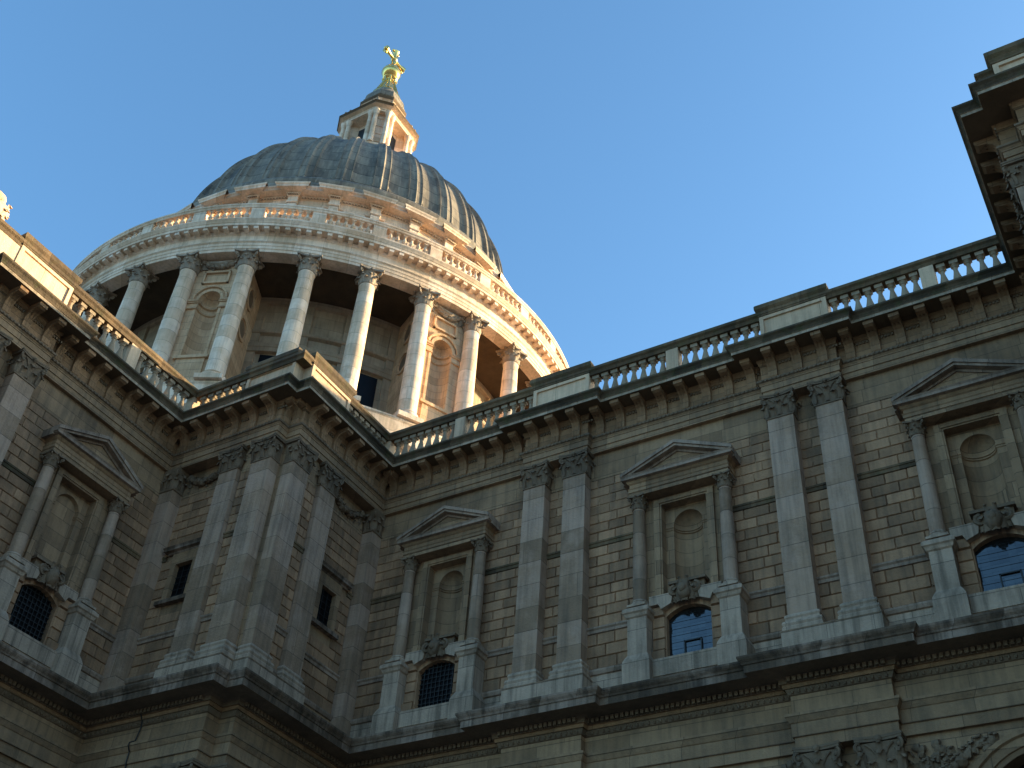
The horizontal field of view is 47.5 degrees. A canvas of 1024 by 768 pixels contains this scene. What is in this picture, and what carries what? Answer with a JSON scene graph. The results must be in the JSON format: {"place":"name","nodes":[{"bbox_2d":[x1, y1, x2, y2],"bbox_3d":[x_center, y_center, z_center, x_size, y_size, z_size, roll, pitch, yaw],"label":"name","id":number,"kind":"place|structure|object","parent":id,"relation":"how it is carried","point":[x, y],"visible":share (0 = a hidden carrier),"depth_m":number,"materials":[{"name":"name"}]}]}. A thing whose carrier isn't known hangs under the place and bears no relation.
{"place":"outdoors","nodes":[
{"label":"outdoors","id":0,"kind":"place"},
{"bbox_2d":[0,38,1023,767],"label":"cathedral","id":1,"kind":"structure","parent":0,"point":[328,452],"depth_m":41.20,"materials":[{"name":"stone"}]},
{"bbox_2d":[0,190,11,219],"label":"carved finial","id":2,"kind":"object","parent":1,"relation":"on","point":[4,211],"visible":0.81,"depth_m":43.72,"materials":[{"name":"stone"}]},
{"bbox_2d":[153,537,200,607],"bbox_3d":[-12.276,6.985,43.210,2.320,2.560,0.400,-18,-46,24],"label":"window","id":3,"kind":"structure","parent":1,"relation":"in","point":[177,595],"depth_m":43.37,"materials":[{"name":"glass"}]},
{"bbox_2d":[311,560,354,640],"bbox_3d":[-6.981,8.184,44.102,0.400,2.560,2.320,-18,-46,24],"label":"window","id":4,"kind":"structure","parent":1,"relation":"in","point":[320,622],"depth_m":44.23,"materials":[{"name":"glass"}]},
{"bbox_2d":[0,0,1023,388],"label":"sky","id":5,"kind":"structure","parent":0,"point":[641,174],"materials":[{"name":"blue"}]}
]}

